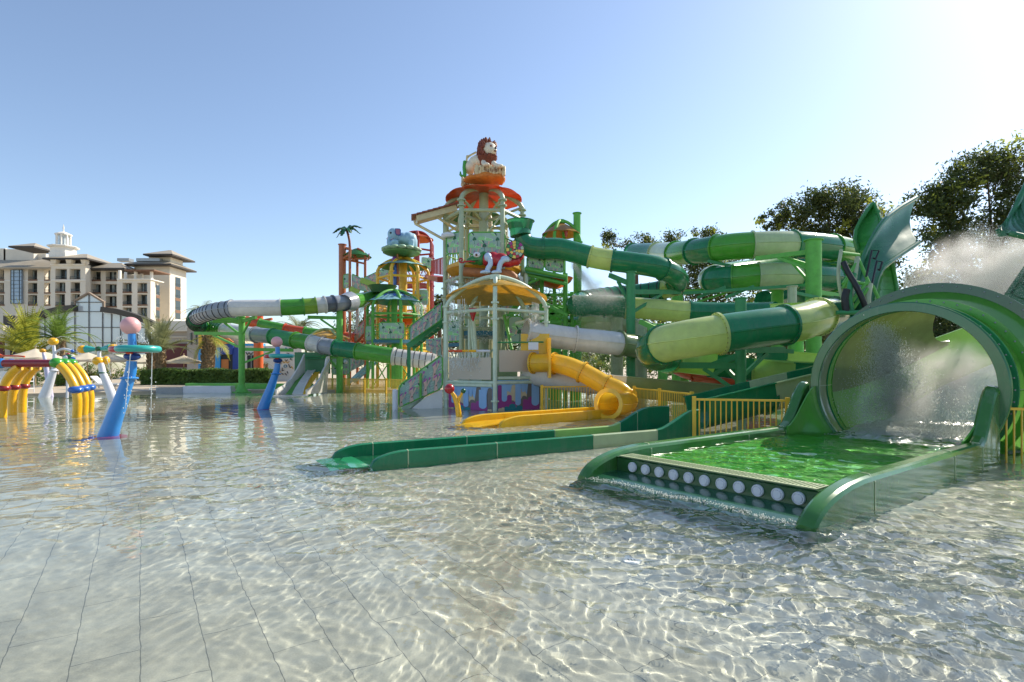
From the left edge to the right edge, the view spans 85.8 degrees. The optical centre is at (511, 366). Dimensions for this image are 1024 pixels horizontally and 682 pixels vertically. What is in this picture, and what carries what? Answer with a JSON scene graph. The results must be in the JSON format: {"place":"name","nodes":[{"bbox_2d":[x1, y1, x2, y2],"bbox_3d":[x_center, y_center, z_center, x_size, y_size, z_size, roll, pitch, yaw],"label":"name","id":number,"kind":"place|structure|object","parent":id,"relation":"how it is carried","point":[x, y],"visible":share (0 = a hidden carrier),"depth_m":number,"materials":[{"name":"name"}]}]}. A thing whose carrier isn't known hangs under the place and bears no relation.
{"place":"outdoors","nodes":[
{"label":"outdoors","id":0,"kind":"place"},
{"bbox_2d":[30,292,158,354],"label":"glass pavilion","id":1,"kind":"structure","parent":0,"point":[91,317],"depth_m":75.00,"materials":[{"name":"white glass"}]},
{"bbox_2d":[0,224,196,330],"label":"hotel building","id":2,"kind":"structure","parent":0,"point":[64,271],"depth_m":110.20,"materials":[{"name":"paint"}]},
{"bbox_2d":[198,335,264,369],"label":"club building","id":3,"kind":"structure","parent":0,"point":[223,361],"depth_m":60.55,"materials":[{"name":"multicoloured paint"}]},
{"bbox_2d":[27,368,689,395],"bbox_3d":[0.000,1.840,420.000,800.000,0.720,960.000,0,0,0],"label":"ground","id":4,"kind":"structure","parent":0,"point":[136,388],"depth_m":41.73,"materials":[{"name":"concrete"}]},
{"bbox_2d":[0,315,50,371],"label":"annexe building","id":5,"kind":"structure","parent":4,"relation":"on","point":[6,321],"depth_m":73.00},
{"bbox_2d":[3,346,61,386],"bbox_3d":[-34.581,0.004,40.000,3.282,2.992,3.282,0,0,-21],"label":"parasol","id":6,"kind":"object","parent":4,"relation":"on","point":[35,353],"visible":0.63,"depth_m":39.18,"materials":[{"name":"beige fabric"}]},
{"bbox_2d":[0,298,87,378],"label":"palm tree","id":7,"kind":"object","parent":4,"relation":"on","point":[27,321],"visible":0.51,"depth_m":46.28,"materials":[{"name":"green plant"}]},
{"bbox_2d":[30,367,65,385],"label":"shrub","id":8,"kind":"object","parent":4,"relation":"on","point":[60,380],"visible":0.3,"depth_m":42.50,"materials":[{"name":"green plant"}]},
{"bbox_2d":[6,298,103,384],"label":"palm tree","id":9,"kind":"object","parent":4,"relation":"on","point":[58,322],"visible":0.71,"depth_m":45.75,"materials":[{"name":"green plant"}]},
{"bbox_2d":[43,337,82,384],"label":"palm tree","id":10,"kind":"object","parent":4,"relation":"on","point":[62,343],"visible":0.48,"depth_m":44.85,"materials":[{"name":"green plant"}]},
{"bbox_2d":[73,352,110,374],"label":"parasol","id":11,"kind":"object","parent":4,"relation":"on","point":[86,357],"visible":0.52,"depth_m":43.21,"materials":[{"name":"beige fabric"}]},
{"bbox_2d":[71,329,125,378],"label":"palm tree","id":12,"kind":"object","parent":4,"relation":"on","point":[103,353],"visible":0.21,"depth_m":49.46,"materials":[{"name":"green plant"}]},
{"bbox_2d":[119,311,199,369],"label":"palm tree","id":13,"kind":"object","parent":4,"relation":"on","point":[149,355],"visible":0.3,"depth_m":47.69,"materials":[{"name":"green plant"}]},
{"bbox_2d":[140,311,199,368],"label":"palm tree","id":14,"kind":"object","parent":4,"relation":"on","point":[161,341],"visible":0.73,"depth_m":46.72,"materials":[{"name":"green plant"}]},
{"bbox_2d":[163,321,197,369],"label":"annexe building","id":15,"kind":"structure","parent":4,"relation":"on","point":[185,333],"depth_m":72.20,"materials":[{"name":"paint"}]},
{"bbox_2d":[166,354,200,367],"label":"parasol","id":16,"kind":"object","parent":4,"relation":"on","point":[183,359],"visible":0.96,"depth_m":47.30,"materials":[{"name":"beige fabric"}]},
{"bbox_2d":[139,367,272,384],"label":"hedge","id":17,"kind":"object","parent":4,"relation":"on","point":[170,376],"visible":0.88,"depth_m":45.41,"materials":[{"name":"green plant"}]},
{"bbox_2d":[180,335,247,368],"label":"palm tree","id":18,"kind":"object","parent":4,"relation":"on","point":[208,350],"visible":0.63,"depth_m":47.62,"materials":[{"name":"yellow plant"}]},
{"bbox_2d":[245,344,303,380],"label":"doodle wall","id":19,"kind":"structure","parent":4,"relation":"on","point":[287,368],"depth_m":58.00,"materials":[{"name":"grey paint"}]},
{"bbox_2d":[338,243,388,384],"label":"brown tower","id":20,"kind":"structure","parent":4,"relation":"on","point":[355,255],"depth_m":45.53,"materials":[{"name":"metal"}]},
{"bbox_2d":[333,225,360,245],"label":"palm decoration","id":21,"kind":"object","parent":20,"relation":"on","point":[349,228],"visible":1,"depth_m":44.92,"materials":[{"name":"green paint"}]},
{"bbox_2d":[353,305,386,343],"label":"staircase","id":22,"kind":"structure","parent":20,"relation":"attached to","point":[359,337],"depth_m":46.30,"materials":[{"name":"metal"}]},
{"bbox_2d":[350,358,377,383],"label":"staircase","id":23,"kind":"structure","parent":4,"relation":"on","point":[355,364],"depth_m":38.94,"materials":[{"name":"blue metal"}]},
{"bbox_2d":[488,308,671,368],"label":"leafy tree","id":24,"kind":"object","parent":4,"relation":"on","point":[589,353],"visible":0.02,"depth_m":64.88,"materials":[{"name":"green plant"}]},
{"bbox_2d":[569,350,625,373],"bbox_3d":[6.184,-0.037,40.473,4.877,3.322,5.002,0,0,0],"label":"shrub","id":25,"kind":"object","parent":4,"relation":"on","point":[602,363],"visible":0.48,"depth_m":39.76,"materials":[{"name":"green plant"}]},
{"bbox_2d":[571,262,628,368],"bbox_3d":[3.878,-2.308,23.362,2.842,4.838,3.839,0,0,0],"label":"tube spray","id":26,"kind":"object","parent":4,"relation":"on","point":[602,297],"visible":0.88,"depth_m":23.85,"materials":[{"name":"white"}]},
{"bbox_2d":[600,228,660,319],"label":"leafy tree","id":27,"kind":"object","parent":4,"relation":"on","point":[607,236],"visible":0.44,"depth_m":59.44,"materials":[{"name":"green plant"}]},
{"bbox_2d":[658,222,726,266],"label":"leafy tree","id":28,"kind":"object","parent":4,"relation":"on","point":[706,232],"visible":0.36,"depth_m":59.26,"materials":[{"name":"green plant"}]},
{"bbox_2d":[666,259,761,321],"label":"leafy tree","id":29,"kind":"object","parent":4,"relation":"on","point":[694,283],"visible":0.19,"depth_m":51.36,"materials":[{"name":"green plant"}]},
{"bbox_2d":[753,175,920,337],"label":"leafy tree","id":30,"kind":"object","parent":4,"relation":"on","point":[824,204],"visible":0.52,"depth_m":48.96,"materials":[{"name":"green plant"}]},
{"bbox_2d":[899,275,1008,336],"bbox_3d":[24.538,-1.742,29.933,11.168,6.747,6.450,0,0,0],"label":"leafy tree","id":31,"kind":"object","parent":4,"relation":"on","point":[940,330],"visible":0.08,"depth_m":29.49,"materials":[{"name":"green plant"}]},
{"bbox_2d":[889,129,1023,293],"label":"leafy tree","id":32,"kind":"object","parent":4,"relation":"on","point":[1005,173],"visible":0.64,"depth_m":35.59,"materials":[{"name":"green plant"}]},
{"bbox_2d":[398,230,434,369],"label":"red tower","id":33,"kind":"structure","parent":0,"point":[422,237],"depth_m":46.29,"materials":[{"name":"metal"}]},
{"bbox_2d":[448,212,508,379],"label":"tower","id":34,"kind":"structure","parent":0,"point":[471,221],"depth_m":29.66,"materials":[{"name":"metal"}]},
{"bbox_2d":[441,184,525,400],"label":"lion tower","id":35,"kind":"structure","parent":0,"point":[483,200],"depth_m":24.89,"materials":[{"name":"metal"}]},
{"bbox_2d":[411,201,458,240],"bbox_3d":[-3.562,-6.768,25.844,2.291,1.824,1.024,0,0,-11],"label":"water chute","id":36,"kind":"object","parent":35,"relation":"attached to","point":[428,215],"visible":0.95,"depth_m":25.54,"materials":[{"name":"beige paint"}]},
{"bbox_2d":[461,165,505,186],"bbox_3d":[-1.360,-9.015,26.040,2.139,1.305,2.013,0,0,0],"label":"rock pedestal","id":37,"kind":"object","parent":35,"relation":"on","point":[489,174],"visible":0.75,"depth_m":25.18,"materials":[{"name":"orange paint"}]},
{"bbox_2d":[466,137,502,174],"bbox_3d":[-1.227,-9.878,25.815,1.182,1.651,2.272,0,0,-40],"label":"lion statue","id":38,"kind":"object","parent":37,"relation":"on","point":[485,155],"visible":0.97,"depth_m":25.45,"materials":[{"name":"beige paint"}]},
{"bbox_2d":[0,391,1023,681],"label":"water","id":39,"kind":"structure","parent":0,"point":[214,537],"depth_m":4.46,"materials":[{"name":"liquid"}]},
{"bbox_2d":[273,352,329,396],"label":"twin slide","id":40,"kind":"object","parent":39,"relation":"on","point":[310,367],"visible":0.98,"depth_m":32.96,"materials":[{"name":"white paint"}]},
{"bbox_2d":[590,477,795,525],"bbox_3d":[2.032,1.568,6.711,0.372,0.049,2.904,0,0,-36],"label":"weir foam","id":41,"kind":"object","parent":39,"relation":"on","point":[687,498],"visible":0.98,"depth_m":6.46,"materials":[{"name":"white"}]},
{"bbox_2d":[0,0,1023,368],"label":"sky","id":42,"kind":"structure","parent":0,"point":[234,138],"materials":[{"name":"blue"}]},
{"bbox_2d":[995,183,1023,304],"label":"ramp slide","id":43,"kind":"object","parent":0,"point":[1011,226],"visible":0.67,"depth_m":14.33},
{"label":"pool floor","id":44,"kind":"structure","parent":0,"visible":0},
{"bbox_2d":[0,358,83,416],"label":"spray arch","id":45,"kind":"structure","parent":44,"relation":"on","point":[75,389],"depth_m":17.61,"materials":[{"name":"yellow paint"}]},
{"bbox_2d":[7,358,90,414],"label":"spray arch","id":46,"kind":"structure","parent":44,"relation":"on","point":[12,402],"depth_m":18.57,"materials":[{"name":"yellow paint"}]},
{"bbox_2d":[38,338,73,397],"bbox_3d":[-23.995,0.243,29.000,1.896,3.575,0.515,0,0,0],"label":"spray nozzle","id":47,"kind":"object","parent":44,"relation":"on","point":[47,388],"visible":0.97,"depth_m":28.89,"materials":[{"name":"white plastic"}]},
{"bbox_2d":[18,359,95,411],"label":"spray arch","id":48,"kind":"structure","parent":44,"relation":"on","point":[23,392],"depth_m":19.60,"materials":[{"name":"yellow paint"}]},
{"bbox_2d":[77,344,115,400],"bbox_3d":[-19.321,0.484,25.873,2.026,3.104,0.588,0,0,0],"label":"spray nozzle","id":49,"kind":"object","parent":44,"relation":"on","point":[100,362],"visible":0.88,"depth_m":25.68,"materials":[{"name":"white plastic"}]},
{"bbox_2d":[96,317,161,436],"bbox_3d":[-8.974,0.420,12.825,1.548,3.160,1.018,0,0,0],"label":"spray pole","id":50,"kind":"object","parent":44,"relation":"on","point":[111,424],"visible":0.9,"depth_m":12.66,"materials":[{"name":"blue paint"}]},
{"bbox_2d":[156,387,182,392],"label":"kerb block","id":51,"kind":"structure","parent":44,"relation":"on","point":[169,389],"depth_m":34.12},
{"bbox_2d":[182,386,234,392],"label":"kerb block","id":52,"kind":"structure","parent":44,"relation":"on","point":[208,389],"depth_m":34.40,"materials":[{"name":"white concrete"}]},
{"bbox_2d":[185,383,255,388],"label":"kerb block","id":53,"kind":"structure","parent":44,"relation":"on","point":[249,385],"depth_m":37.10,"materials":[{"name":"green paint"}]},
{"bbox_2d":[194,316,293,392],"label":"support column","id":54,"kind":"structure","parent":44,"relation":"on","point":[240,346],"depth_m":34.51,"materials":[{"name":"metal"}]},
{"bbox_2d":[254,316,272,367],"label":"support column","id":55,"kind":"structure","parent":44,"relation":"on","point":[258,362],"depth_m":46.67,"materials":[{"name":"metal"}]},
{"bbox_2d":[217,316,356,342],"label":"orange green slide","id":56,"kind":"object","parent":55,"relation":"on","point":[260,322],"visible":0.44,"depth_m":45.62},
{"bbox_2d":[257,337,294,408],"bbox_3d":[-9.097,0.420,21.058,1.548,3.160,1.017,0,0,0],"label":"spray pole","id":57,"kind":"object","parent":44,"relation":"on","point":[268,393],"visible":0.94,"depth_m":20.88,"materials":[{"name":"blue paint"}]},
{"bbox_2d":[308,310,342,391],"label":"support column","id":58,"kind":"structure","parent":44,"relation":"on","point":[338,329],"depth_m":34.72,"materials":[{"name":"metal"}]},
{"bbox_2d":[185,291,436,367],"bbox_3d":[-13.558,-2.785,36.338,18.071,5.905,7.812,0,0,0],"label":"loop slide","id":59,"kind":"object","parent":58,"relation":"on","point":[200,318],"visible":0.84,"depth_m":33.38,"materials":[{"name":"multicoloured plastic"}]},
{"bbox_2d":[305,328,349,380],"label":"canopy","id":60,"kind":"object","parent":44,"relation":"on","point":[329,333],"visible":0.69,"depth_m":40.34,"materials":[{"name":"metal"}]},
{"bbox_2d":[331,358,349,377],"bbox_3d":[-11.618,0.683,37.230,1.290,2.633,0.540,0,0,0],"label":"play panel","id":61,"kind":"object","parent":44,"relation":"on","point":[346,366],"visible":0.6,"depth_m":37.40,"materials":[{"name":"green plastic"}]},
{"bbox_2d":[328,378,405,393],"bbox_3d":[-9.173,1.350,34.300,7.376,1.340,0.085,0,0,31],"label":"railing","id":62,"kind":"object","parent":44,"relation":"on","point":[346,384],"visible":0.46,"depth_m":34.23,"materials":[{"name":"metal"}]},
{"bbox_2d":[365,284,423,388],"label":"umbrella tower","id":63,"kind":"structure","parent":44,"relation":"on","point":[392,333],"depth_m":37.12,"materials":[{"name":"green paint"}]},
{"bbox_2d":[375,256,429,386],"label":"elephant tower","id":64,"kind":"structure","parent":44,"relation":"on","point":[407,264],"depth_m":41.43,"materials":[{"name":"yellow paint"}]},
{"bbox_2d":[381,244,421,257],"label":"leafy platform","id":65,"kind":"structure","parent":64,"relation":"on","point":[403,250],"depth_m":40.56,"materials":[{"name":"green plastic"}]},
{"bbox_2d":[386,228,416,245],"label":"elephant statue","id":66,"kind":"object","parent":65,"relation":"on","point":[397,236],"visible":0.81,"depth_m":41.06,"materials":[{"name":"blue paint"}]},
{"bbox_2d":[425,257,455,282],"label":"walkway","id":67,"kind":"structure","parent":64,"relation":"attached to","point":[434,270],"depth_m":35.19,"materials":[{"name":"red paint"}]},
{"bbox_2d":[398,355,448,408],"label":"staircase","id":68,"kind":"structure","parent":44,"relation":"on","point":[416,388],"depth_m":21.11,"materials":[{"name":"green paint"}]},
{"bbox_2d":[406,302,442,378],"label":"staircase","id":69,"kind":"structure","parent":44,"relation":"on","point":[426,327],"depth_m":26.16,"materials":[{"name":"green paint"}]},
{"bbox_2d":[444,384,465,415],"bbox_3d":[-1.871,1.241,18.102,0.707,1.383,0.330,0,0,0],"label":"forked sprayer","id":70,"kind":"object","parent":44,"relation":"on","point":[448,388],"visible":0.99,"depth_m":18.03,"materials":[{"name":"yellow paint"}]},
{"bbox_2d":[442,274,549,410],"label":"splash tower","id":71,"kind":"structure","parent":44,"relation":"on","point":[495,383],"depth_m":20.99,"materials":[{"name":"metal"}]},
{"bbox_2d":[446,296,466,328],"bbox_3d":[-2.253,-2.088,21.907,0.839,1.204,3.084,0,0,-9],"label":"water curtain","id":72,"kind":"object","parent":71,"relation":"attached to","point":[452,310],"visible":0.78,"depth_m":21.11,"materials":[{"name":"white liquid"}]},
{"bbox_2d":[449,349,489,373],"bbox_3d":[-1.582,-0.168,20.472,1.640,1.007,0.304,0,0,0],"label":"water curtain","id":73,"kind":"object","parent":71,"relation":"attached to","point":[462,368],"visible":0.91,"depth_m":20.50,"materials":[{"name":"white liquid"}]},
{"bbox_2d":[463,267,519,280],"bbox_3d":[-0.888,-3.857,23.330,2.490,0.850,0.662,0,0,11],"label":"log prop","id":74,"kind":"object","parent":71,"relation":"on","point":[470,272],"visible":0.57,"depth_m":23.38,"materials":[{"name":"paint"}]},
{"bbox_2d":[458,240,523,273],"bbox_3d":[-0.873,-4.590,23.300,2.775,1.385,0.719,0,0,0],"label":"chameleon statue","id":75,"kind":"object","parent":74,"relation":"on","point":[514,256],"visible":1,"depth_m":23.06,"materials":[{"name":"red paint"}]},
{"bbox_2d":[521,334,638,418],"bbox_3d":[2.035,0.185,19.393,4.952,2.940,2.595,0,0,33],"label":"yellow tube slide","id":76,"kind":"object","parent":71,"relation":"attached to","point":[612,393],"visible":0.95,"depth_m":19.50,"materials":[{"name":"plastic"}]},
{"bbox_2d":[521,318,641,357],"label":"white tube slide","id":77,"kind":"object","parent":71,"relation":"attached to","point":[619,343],"visible":0.86,"depth_m":21.60,"materials":[{"name":"plastic"}]},
{"bbox_2d":[520,372,724,404],"bbox_3d":[4.175,0.669,20.313,7.886,1.505,1.198,0,0,17],"label":"open slide","id":78,"kind":"object","parent":71,"relation":"attached to","point":[538,379],"visible":0.37,"depth_m":19.73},
{"bbox_2d":[331,406,698,467],"bbox_3d":[0.562,1.490,11.279,8.584,1.020,1.270,0,0,-31],"label":"runout channel","id":79,"kind":"object","parent":44,"relation":"on","point":[648,423],"visible":0.62,"depth_m":10.91,"materials":[{"name":"plastic"}]},
{"bbox_2d":[461,407,630,426],"bbox_3d":[1.242,1.675,16.861,6.448,0.650,1.120,0,0,-38],"label":"yellow runout channel","id":80,"kind":"object","parent":44,"relation":"on","point":[515,418],"visible":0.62,"depth_m":16.15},
{"bbox_2d":[524,257,572,400],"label":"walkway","id":81,"kind":"structure","parent":44,"relation":"on","point":[540,275],"depth_m":25.20,"materials":[{"name":"green paint"}]},
{"bbox_2d":[531,292,573,399],"bbox_3d":[1.928,-0.797,25.816,2.038,5.594,1.348,0,0,0],"label":"support frame","id":82,"kind":"object","parent":44,"relation":"on","point":[561,311],"visible":0.43,"depth_m":26.35,"materials":[{"name":"green paint"}]},
{"bbox_2d":[539,304,571,398],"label":"support column","id":83,"kind":"structure","parent":44,"relation":"on","point":[557,393],"depth_m":27.20,"materials":[{"name":"metal"}]},
{"bbox_2d":[542,219,582,396],"bbox_3d":[2.546,-2.817,28.600,1.982,9.674,1.982,0,0,-30],"label":"canopy","id":84,"kind":"object","parent":44,"relation":"on","point":[559,228],"visible":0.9,"depth_m":28.27,"materials":[{"name":"green paint"}]},
{"bbox_2d":[540,385,600,409],"bbox_3d":[2.115,1.325,19.600,2.306,1.390,0.085,0,0,-16],"label":"railing","id":85,"kind":"object","parent":44,"relation":"on","point":[541,395],"visible":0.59,"depth_m":19.51,"materials":[{"name":"metal"}]},
{"bbox_2d":[572,212,581,315],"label":"support column","id":86,"kind":"structure","parent":44,"relation":"on","point":[577,220],"depth_m":28.24,"materials":[{"name":"metal"}]},
{"bbox_2d":[611,317,622,375],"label":"support column","id":87,"kind":"structure","parent":44,"relation":"on","point":[617,370],"depth_m":26.25,"materials":[{"name":"green paint"}]},
{"bbox_2d":[561,316,656,331],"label":"deep green slide","id":88,"kind":"object","parent":87,"relation":"on","point":[604,322],"visible":0.14,"depth_m":26.76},
{"bbox_2d":[635,320,648,403],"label":"support column","id":89,"kind":"structure","parent":44,"relation":"on","point":[640,368],"depth_m":24.27,"materials":[{"name":"metal"}]},
{"bbox_2d":[608,271,680,376],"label":"support column","id":90,"kind":"structure","parent":44,"relation":"on","point":[630,292],"depth_m":23.10,"materials":[{"name":"metal"}]},
{"bbox_2d":[506,217,854,428],"bbox_3d":[6.720,-2.533,21.234,10.044,8.164,13.872,0,0,-23],"label":"body slide","id":91,"kind":"object","parent":90,"relation":"on","point":[703,331],"visible":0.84,"depth_m":15.91,"materials":[{"name":"plastic"}]},
{"bbox_2d":[835,195,920,314],"bbox_3d":[11.880,-3.709,17.680,1.980,4.652,6.002,0,0,37],"label":"ramp slide","id":92,"kind":"object","parent":91,"relation":"attached to","point":[884,244],"visible":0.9,"depth_m":17.65,"materials":[{"name":"green paint"}]},
{"bbox_2d":[638,319,667,405],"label":"support column","id":93,"kind":"structure","parent":44,"relation":"on","point":[648,325],"depth_m":22.26,"materials":[{"name":"metal"}]},
{"bbox_2d":[633,386,693,421],"bbox_3d":[4.480,1.335,16.750,0.085,1.370,4.423,0,0,-8],"label":"railing","id":94,"kind":"object","parent":44,"relation":"on","point":[658,396],"visible":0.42,"depth_m":16.71,"materials":[{"name":"metal"}]},
{"bbox_2d":[672,289,729,380],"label":"support column","id":95,"kind":"structure","parent":44,"relation":"on","point":[677,298],"depth_m":29.93,"materials":[{"name":"metal"}]},
{"bbox_2d":[624,229,855,302],"bbox_3d":[14.883,-6.368,34.686,12.849,6.160,15.080,0,0,0],"label":"raft slide","id":96,"kind":"object","parent":95,"relation":"on","point":[752,244],"visible":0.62,"depth_m":28.04,"materials":[{"name":"plastic"}]},
{"bbox_2d":[679,297,785,385],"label":"support column","id":97,"kind":"structure","parent":44,"relation":"on","point":[742,372],"depth_m":17.78,"materials":[{"name":"metal"}]},
{"bbox_2d":[682,260,818,377],"bbox_3d":[9.614,-2.612,23.530,6.329,5.987,11.284,0,0,43],"label":"slide","id":98,"kind":"object","parent":97,"relation":"on","point":[703,293],"visible":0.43,"depth_m":26.05,"materials":[{"name":"green paint"}]},
{"bbox_2d":[692,396,789,435],"bbox_3d":[5.163,1.350,12.485,2.065,1.340,0.085,0,0,14],"label":"railing","id":99,"kind":"object","parent":44,"relation":"on","point":[695,399],"visible":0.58,"depth_m":12.50,"materials":[{"name":"metal"}]},
{"bbox_2d":[769,290,783,346],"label":"support column","id":100,"kind":"structure","parent":44,"relation":"on","point":[777,296],"depth_m":30.73,"materials":[{"name":"metal"}]},
{"bbox_2d":[786,285,797,348],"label":"support column","id":101,"kind":"structure","parent":44,"relation":"on","point":[791,293],"depth_m":24.45,"materials":[{"name":"metal"}]},
{"bbox_2d":[755,238,838,352],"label":"support column","id":102,"kind":"structure","parent":44,"relation":"on","point":[811,265],"depth_m":25.28,"materials":[{"name":"metal"}]},
{"bbox_2d":[578,283,1023,528],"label":"tube slide","id":103,"kind":"object","parent":44,"relation":"on","point":[990,323],"visible":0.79,"depth_m":9.69,"materials":[{"name":"green plastic"}]},
{"bbox_2d":[616,427,1004,492],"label":"trough water","id":104,"kind":"structure","parent":103,"relation":"in","point":[826,458],"depth_m":8.54,"materials":[{"name":"liquid"}]},
{"bbox_2d":[828,364,997,446],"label":"rushing water","id":105,"kind":"structure","parent":103,"relation":"in","point":[984,373],"depth_m":14.43,"materials":[{"name":"white liquid"}]},
{"bbox_2d":[832,320,990,438],"bbox_3d":[8.439,0.136,11.318,3.428,2.336,3.555,0,0,-37],"label":"tube spray","id":106,"kind":"object","parent":105,"relation":"on","point":[919,429],"visible":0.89,"depth_m":10.99,"materials":[{"name":"white"}]},
{"bbox_2d":[903,222,1023,332],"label":"ramp spray","id":107,"kind":"object","parent":103,"relation":"attached to","point":[996,273],"visible":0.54,"depth_m":14.89,"materials":[{"name":"white"}]},
{"bbox_2d":[1005,407,1023,459],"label":"railing","id":108,"kind":"object","parent":44,"relation":"on","point":[1016,408],"visible":0.35,"depth_m":9.46,"materials":[{"name":"metal"}]},
{"bbox_3d":[7.979,0.158,25.500,0.500,3.784,0.500,0,0,0],"label":"support column","id":109,"kind":"object","parent":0,"visible":0},
{"bbox_2d":[625,331,734,384],"bbox_3d":[7.827,-0.713,24.780,7.908,3.530,1.463,0,0,43],"label":"water slide","id":110,"kind":"object","parent":109,"relation":"attached to","point":[697,378],"visible":0.12,"depth_m":23.80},
{"bbox_2d":[757,352,816,361],"bbox_3d":[10.975,-0.001,21.631,3.145,1.246,1.725,0,0,0],"label":"channel","id":111,"kind":"object","parent":110,"relation":"attached to","point":[803,356],"visible":0.12,"depth_m":20.87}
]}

